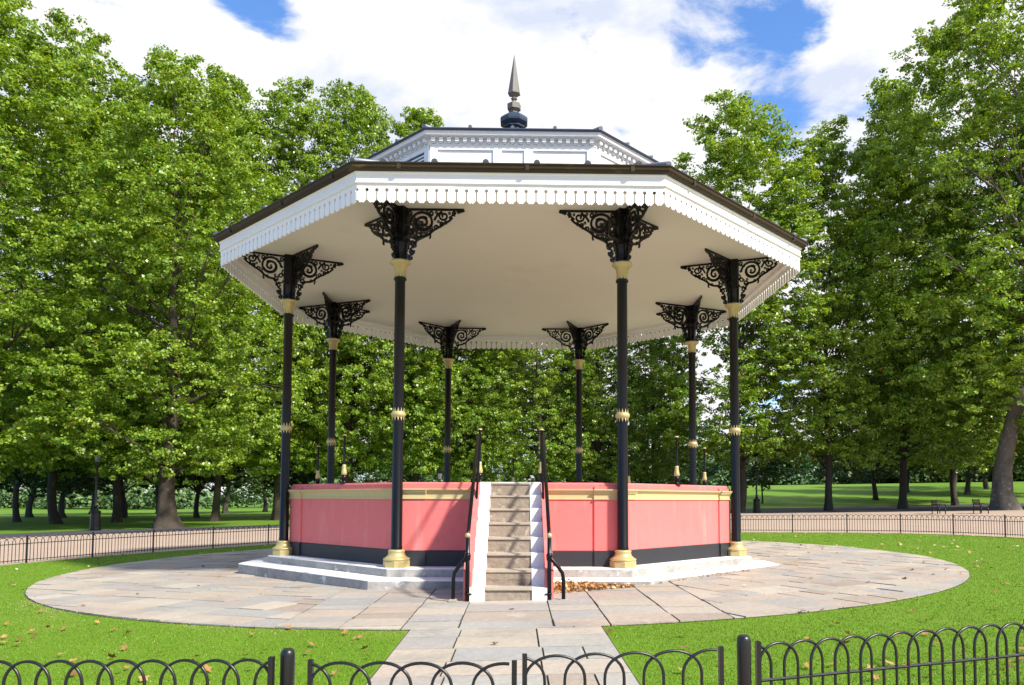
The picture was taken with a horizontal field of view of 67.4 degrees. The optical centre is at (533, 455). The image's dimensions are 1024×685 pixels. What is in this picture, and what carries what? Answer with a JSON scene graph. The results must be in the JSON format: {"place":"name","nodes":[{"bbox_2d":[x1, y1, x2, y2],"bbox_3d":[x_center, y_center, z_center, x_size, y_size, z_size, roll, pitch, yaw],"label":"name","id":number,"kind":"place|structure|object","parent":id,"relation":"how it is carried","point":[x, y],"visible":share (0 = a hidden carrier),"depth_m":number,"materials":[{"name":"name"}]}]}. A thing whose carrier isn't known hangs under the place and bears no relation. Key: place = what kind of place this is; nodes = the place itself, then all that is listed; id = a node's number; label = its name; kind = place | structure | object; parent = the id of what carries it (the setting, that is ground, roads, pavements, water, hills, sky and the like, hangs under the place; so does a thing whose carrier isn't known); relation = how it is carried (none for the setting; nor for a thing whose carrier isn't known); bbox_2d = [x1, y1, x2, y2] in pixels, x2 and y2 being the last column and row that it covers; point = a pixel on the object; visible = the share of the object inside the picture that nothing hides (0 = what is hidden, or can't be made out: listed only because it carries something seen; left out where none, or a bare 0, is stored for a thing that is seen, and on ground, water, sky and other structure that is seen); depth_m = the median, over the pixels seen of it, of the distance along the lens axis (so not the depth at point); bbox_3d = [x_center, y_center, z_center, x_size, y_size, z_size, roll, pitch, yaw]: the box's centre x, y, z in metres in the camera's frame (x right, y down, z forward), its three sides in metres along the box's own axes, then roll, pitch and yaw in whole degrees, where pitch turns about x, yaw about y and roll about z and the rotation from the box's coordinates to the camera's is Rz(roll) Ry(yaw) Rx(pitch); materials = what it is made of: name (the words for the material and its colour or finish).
{"place":"outdoors","nodes":[
{"label":"outdoors","id":0,"kind":"place"},
{"bbox_2d":[25,541,969,684],"bbox_3d":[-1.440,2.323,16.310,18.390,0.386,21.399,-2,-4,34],"label":"terrace paving","id":1,"kind":"structure","parent":0,"point":[170,590],"depth_m":10.40,"materials":[{"name":"stone"}]},
{"bbox_2d":[307,659,516,684],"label":"gate leaf","id":2,"kind":"object","parent":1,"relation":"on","point":[311,673],"visible":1,"depth_m":3.89,"materials":[{"name":"black paint"}]},
{"bbox_2d":[212,55,807,602],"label":"bandstand","id":3,"kind":"structure","parent":1,"relation":"on","point":[512,231],"depth_m":14.28,"materials":[{"name":"paint"}]},
{"bbox_2d":[554,578,634,593],"bbox_3d":[0.755,1.994,11.925,1.676,0.191,0.870,2,-4,-28],"label":"leaf pile","id":4,"kind":"object","parent":1,"relation":"on","point":[586,586],"visible":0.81,"depth_m":11.67,"materials":[{"name":"brown plant"}]},
{"bbox_2d":[643,569,748,584],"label":"leaf litter","id":5,"kind":"object","parent":1,"relation":"on","point":[695,577],"visible":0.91,"depth_m":13.13,"materials":[{"name":"brown plant"}]},
{"bbox_2d":[365,626,640,684],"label":"path bed","id":6,"kind":"object","parent":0,"point":[540,661],"visible":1,"depth_m":6.88,"materials":[{"name":"grey concrete"}]},
{"bbox_2d":[0,532,1023,684],"bbox_3d":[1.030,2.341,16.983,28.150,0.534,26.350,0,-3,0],"label":"lawn","id":7,"kind":"structure","parent":0,"point":[815,616],"depth_m":7.93,"materials":[{"name":"green plant"}]},
{"bbox_2d":[120,643,128,649],"bbox_3d":[-3.999,1.869,7.478,0.120,0.084,0.013,-9,-47,2],"label":"fallen leaf","id":8,"kind":"object","parent":7,"relation":"on","point":[125,646],"visible":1,"depth_m":7.48,"materials":[{"name":"plant"}]},
{"bbox_2d":[0,656,274,684],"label":"hoop fence","id":9,"kind":"object","parent":7,"relation":"on","point":[270,668],"visible":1,"depth_m":4.05,"materials":[{"name":"black metal"}]},
{"bbox_2d":[200,663,211,671],"bbox_3d":[-2.753,1.782,6.457,0.143,0.023,0.092,33,12,11],"label":"fallen leaf","id":10,"kind":"object","parent":7,"relation":"on","point":[207,667],"visible":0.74,"depth_m":6.47,"materials":[{"name":"orange plant"}]},
{"bbox_2d":[280,648,294,684],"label":"gate post","id":11,"kind":"object","parent":7,"relation":"on","point":[287,666],"visible":1,"depth_m":4.08,"materials":[{"name":"black metal"}]},
{"bbox_2d":[0,514,1023,563],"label":"hoop fence","id":12,"kind":"object","parent":7,"relation":"on","point":[273,541],"visible":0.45,"depth_m":23.98,"materials":[{"name":"metal"}]},
{"bbox_2d":[5,532,1020,593],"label":"leaf litter","id":13,"kind":"object","parent":7,"relation":"on","point":[969,551],"visible":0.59,"depth_m":19.30,"materials":[{"name":"brown plant"}]},
{"bbox_2d":[737,634,751,684],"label":"gate post","id":14,"kind":"object","parent":7,"relation":"on","point":[743,659],"visible":1,"depth_m":4.16,"materials":[{"name":"black metal"}]},
{"bbox_2d":[522,646,723,684],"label":"gate leaf","id":15,"kind":"object","parent":14,"relation":"attached to","point":[525,669],"visible":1,"depth_m":4.06,"materials":[{"name":"black paint"}]},
{"bbox_2d":[755,619,1023,684],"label":"hoop fence","id":16,"kind":"object","parent":7,"relation":"on","point":[759,653],"visible":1,"depth_m":4.52,"materials":[{"name":"black metal"}]},
{"bbox_2d":[0,510,1023,564],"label":"gravel path","id":17,"kind":"structure","parent":0,"point":[169,540],"depth_m":31.67,"materials":[{"name":"beige gravel"}]},
{"bbox_2d":[930,500,945,513],"bbox_3d":[25.863,3.263,49.026,0.565,0.925,1.560,-1,-3,15],"label":"park bench","id":18,"kind":"object","parent":17,"relation":"on","point":[937,504],"visible":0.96,"depth_m":48.42,"materials":[{"name":"brown wood"}]},
{"bbox_2d":[972,499,988,513],"bbox_3d":[28.263,3.199,48.530,0.565,0.925,1.560,-1,-3,15],"label":"park bench","id":19,"kind":"object","parent":17,"relation":"on","point":[975,502],"visible":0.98,"depth_m":48.46,"materials":[{"name":"brown wood"}]},
{"bbox_2d":[0,482,1023,533],"bbox_3d":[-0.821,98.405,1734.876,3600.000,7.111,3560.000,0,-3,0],"label":"ground","id":20,"kind":"structure","parent":0,"point":[774,496],"depth_m":97.52,"materials":[{"name":"green plant"}]},
{"bbox_2d":[0,318,90,521],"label":"park tree","id":21,"kind":"object","parent":20,"relation":"on","point":[19,476],"visible":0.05,"depth_m":65.46,"materials":[{"name":"green plant"}]},
{"bbox_2d":[0,465,108,517],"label":"park tree","id":22,"kind":"object","parent":20,"relation":"on","point":[28,511],"visible":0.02,"depth_m":89.80,"materials":[{"name":"green plant"}]},
{"bbox_2d":[0,398,128,517],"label":"park tree","id":23,"kind":"object","parent":20,"relation":"on","point":[61,509],"visible":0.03,"depth_m":83.64,"materials":[{"name":"green plant"}]},
{"bbox_2d":[0,0,167,481],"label":"plane tree","id":24,"kind":"object","parent":20,"relation":"on","point":[83,154],"visible":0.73,"depth_m":44.96,"materials":[{"name":"green plant"}]},
{"bbox_2d":[0,7,183,523],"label":"plane tree","id":25,"kind":"object","parent":20,"relation":"on","point":[68,36],"visible":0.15,"depth_m":57.37,"materials":[{"name":"green plant"}]},
{"bbox_2d":[71,470,135,513],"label":"park tree","id":26,"kind":"object","parent":20,"relation":"on","point":[92,502],"visible":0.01,"depth_m":111.55,"materials":[{"name":"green plant"}]},
{"bbox_2d":[0,78,214,522],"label":"plane tree","id":27,"kind":"object","parent":20,"relation":"on","point":[121,88],"visible":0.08,"depth_m":59.11,"materials":[{"name":"green plant"}]},
{"bbox_2d":[43,324,206,517],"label":"park tree","id":28,"kind":"object","parent":20,"relation":"on","point":[82,478],"visible":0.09,"depth_m":76.78,"materials":[{"name":"green plant"}]},
{"bbox_2d":[98,458,208,513],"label":"park tree","id":29,"kind":"object","parent":20,"relation":"on","point":[156,494],"visible":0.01,"depth_m":104.44,"materials":[{"name":"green plant"}]},
{"bbox_2d":[0,43,328,528],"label":"plane tree","id":30,"kind":"object","parent":20,"relation":"on","point":[179,99],"visible":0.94,"depth_m":43.78,"materials":[{"name":"green plant"}]},
{"bbox_2d":[142,359,257,517],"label":"park tree","id":31,"kind":"object","parent":20,"relation":"on","point":[199,478],"visible":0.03,"depth_m":73.79,"materials":[{"name":"green plant"}]},
{"bbox_2d":[103,63,328,520],"bbox_3d":[-24.666,-12.646,60.171,16.023,36.399,16.752,2,-4,-32],"label":"plane tree","id":32,"kind":"object","parent":20,"relation":"on","point":[239,88],"visible":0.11,"depth_m":58.20,"materials":[{"name":"green plant"}]},
{"bbox_2d":[0,459,456,508],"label":"distant wood","id":33,"kind":"object","parent":20,"relation":"on","point":[184,498],"visible":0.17,"depth_m":179.62,"materials":[{"name":"green plant"}]},
{"bbox_2d":[178,402,297,512],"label":"park tree","id":34,"kind":"object","parent":20,"relation":"on","point":[258,486],"visible":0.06,"depth_m":99.86,"materials":[{"name":"green plant"}]},
{"bbox_2d":[230,443,305,511],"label":"park tree","id":35,"kind":"object","parent":20,"relation":"on","point":[265,505],"visible":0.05,"depth_m":107.11,"materials":[{"name":"green plant"}]},
{"bbox_2d":[161,73,391,519],"bbox_3d":[-19.601,-12.467,60.665,17.738,35.951,15.355,2,-4,-28],"label":"plane tree","id":36,"kind":"object","parent":20,"relation":"on","point":[296,121],"visible":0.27,"depth_m":59.25,"materials":[{"name":"green plant"}]},
{"bbox_2d":[256,350,341,485],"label":"park tree","id":37,"kind":"object","parent":20,"relation":"on","point":[305,478],"visible":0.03,"depth_m":74.96,"materials":[{"name":"green plant"}]},
{"bbox_2d":[264,78,444,482],"bbox_3d":[-14.778,-13.011,62.334,15.643,37.085,18.040,1,-3,-6],"label":"plane tree","id":38,"kind":"object","parent":20,"relation":"on","point":[366,118],"visible":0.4,"depth_m":60.67,"materials":[{"name":"green plant"}]},
{"bbox_2d":[353,390,442,482],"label":"park tree","id":39,"kind":"object","parent":20,"relation":"on","point":[408,479],"visible":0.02,"depth_m":93.89,"materials":[{"name":"green plant"}]},
{"bbox_2d":[324,106,486,481],"bbox_3d":[-9.796,-12.342,65.219,15.449,35.894,16.152,-2,-4,31],"label":"plane tree","id":40,"kind":"object","parent":20,"relation":"on","point":[416,118],"visible":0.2,"depth_m":61.07,"materials":[{"name":"green plant"}]},
{"bbox_2d":[369,341,537,481],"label":"plane tree","id":41,"kind":"object","parent":20,"relation":"on","point":[494,388],"visible":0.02,"depth_m":67.58,"materials":[{"name":"green plant"}]},
{"bbox_2d":[404,337,530,481],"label":"plane tree","id":42,"kind":"object","parent":20,"relation":"on","point":[466,472],"visible":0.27,"depth_m":62.19,"materials":[{"name":"green plant"}]},
{"bbox_2d":[442,350,572,482],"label":"park tree","id":43,"kind":"object","parent":20,"relation":"on","point":[527,437],"visible":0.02,"depth_m":89.24,"materials":[{"name":"green plant"}]},
{"bbox_2d":[464,342,610,481],"bbox_3d":[0.206,-7.377,64.676,13.073,25.318,11.316,1,-3,-19],"label":"plane tree","id":44,"kind":"object","parent":20,"relation":"on","point":[561,469],"visible":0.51,"depth_m":63.08,"materials":[{"name":"green plant"}]},
{"bbox_2d":[438,451,641,483],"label":"distant wood","id":45,"kind":"object","parent":20,"relation":"on","point":[554,481],"visible":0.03,"depth_m":190.04,"materials":[{"name":"green plant"}]},
{"bbox_2d":[519,350,633,482],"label":"park tree","id":46,"kind":"object","parent":20,"relation":"on","point":[608,443],"visible":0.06,"depth_m":86.78,"materials":[{"name":"green plant"}]},
{"bbox_2d":[522,333,669,482],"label":"plane tree","id":47,"kind":"object","parent":20,"relation":"on","point":[597,469],"visible":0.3,"depth_m":65.82,"materials":[{"name":"green plant"}]},
{"bbox_2d":[585,377,702,484],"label":"park tree","id":48,"kind":"object","parent":20,"relation":"on","point":[698,469],"visible":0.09,"depth_m":83.15,"materials":[{"name":"green plant"}]},
{"bbox_2d":[593,328,713,483],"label":"plane tree","id":49,"kind":"object","parent":20,"relation":"on","point":[656,455],"visible":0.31,"depth_m":68.17,"materials":[{"name":"green plant"}]},
{"bbox_2d":[667,422,708,445],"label":"apartment tower","id":50,"kind":"structure","parent":20,"relation":"on","point":[698,431],"depth_m":361.17,"materials":[{"name":"white"}]},
{"bbox_2d":[611,88,878,511],"bbox_3d":[16.843,-12.635,63.253,17.603,35.445,20.335,2,-4,-23],"label":"plane tree","id":51,"kind":"object","parent":20,"relation":"on","point":[754,147],"visible":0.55,"depth_m":59.92,"materials":[{"name":"green plant"}]},
{"bbox_2d":[745,417,788,502],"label":"park tree","id":52,"kind":"object","parent":20,"relation":"on","point":[767,470],"visible":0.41,"depth_m":91.80,"materials":[{"name":"green plant"}]},
{"bbox_2d":[631,442,912,485],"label":"distant wood","id":53,"kind":"object","parent":20,"relation":"on","point":[716,475],"visible":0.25,"depth_m":171.58,"materials":[{"name":"green plant"}]},
{"bbox_2d":[719,114,950,510],"bbox_3d":[24.319,-11.526,63.086,17.939,32.913,15.529,-1,-3,18],"label":"plane tree","id":54,"kind":"object","parent":20,"relation":"on","point":[837,162],"visible":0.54,"depth_m":61.03,"materials":[{"name":"green plant"}]},
{"bbox_2d":[810,358,931,499],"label":"park tree","id":55,"kind":"object","parent":20,"relation":"on","point":[859,472],"visible":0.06,"depth_m":94.94,"materials":[{"name":"green plant"}]},
{"bbox_2d":[862,416,930,492],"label":"park tree","id":56,"kind":"object","parent":20,"relation":"on","point":[908,476],"visible":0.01,"depth_m":111.90,"materials":[{"name":"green plant"}]},
{"bbox_2d":[797,75,1020,508],"bbox_3d":[31.721,-14.332,67.457,18.088,38.927,18.910,0,-3,8],"label":"plane tree","id":57,"kind":"object","parent":20,"relation":"on","point":[901,199],"visible":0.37,"depth_m":63.84,"materials":[{"name":"green plant"}]},
{"bbox_2d":[827,0,1023,509],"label":"plane tree","id":58,"kind":"object","parent":20,"relation":"on","point":[941,42],"visible":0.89,"depth_m":56.45,"materials":[{"name":"green plant"}]},
{"bbox_2d":[840,460,1023,483],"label":"distant wood","id":59,"kind":"object","parent":20,"relation":"on","point":[926,478],"visible":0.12,"depth_m":156.21,"materials":[{"name":"green plant"}]},
{"bbox_2d":[879,360,1000,485],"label":"park tree","id":60,"kind":"object","parent":20,"relation":"on","point":[936,476],"visible":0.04,"depth_m":86.91,"materials":[{"name":"green plant"}]},
{"bbox_2d":[866,178,1023,504],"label":"plane tree","id":61,"kind":"object","parent":20,"relation":"on","point":[988,458],"visible":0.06,"depth_m":77.01,"materials":[{"name":"green plant"}]},
{"bbox_2d":[889,388,1023,494],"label":"park tree","id":62,"kind":"object","parent":20,"relation":"on","point":[967,491],"visible":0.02,"depth_m":103.72,"materials":[{"name":"green plant"}]},
{"bbox_2d":[921,86,1023,456],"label":"plane tree","id":63,"kind":"object","parent":20,"relation":"on","point":[1000,351],"visible":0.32,"depth_m":59.07,"materials":[{"name":"green plant"}]},
{"bbox_2d":[966,418,1022,488],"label":"park tree","id":64,"kind":"object","parent":20,"relation":"on","point":[985,484],"visible":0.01,"depth_m":117.90,"materials":[{"name":"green plant"}]},
{"bbox_2d":[971,376,1023,478],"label":"park tree","id":65,"kind":"object","parent":20,"relation":"on","point":[1017,461],"visible":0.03,"depth_m":98.42,"materials":[{"name":"green plant"}]},
{"bbox_2d":[0,503,1023,537],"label":"asphalt path","id":66,"kind":"structure","parent":0,"point":[962,507],"depth_m":59.45,"materials":[{"name":"grey asphalt"}]},
{"bbox_2d":[89,449,101,530],"bbox_3d":[-24.094,1.858,42.302,0.554,4.520,0.554,0,-3,0],"label":"street lamp","id":67,"kind":"object","parent":66,"relation":"on","point":[95,518],"visible":0.92,"depth_m":42.17,"materials":[{"name":"black metal"}]},
{"bbox_2d":[436,467,442,481],"bbox_3d":[-5.881,2.437,47.901,0.554,3.420,0.554,0,-3,0],"label":"street lamp","id":68,"kind":"object","parent":66,"relation":"on","point":[439,472],"visible":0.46,"depth_m":47.87,"materials":[{"name":"black metal"}]},
{"bbox_2d":[753,453,760,512],"bbox_3d":[17.186,2.049,59.156,0.554,4.720,0.554,0,-3,0],"label":"street lamp","id":69,"kind":"object","parent":66,"relation":"on","point":[756,504],"visible":0.96,"depth_m":58.94,"materials":[{"name":"black metal"}]},
{"bbox_2d":[0,0,1023,497],"label":"sky","id":70,"kind":"structure","parent":0,"point":[631,69],"materials":[{"name":"white"}]}
]}

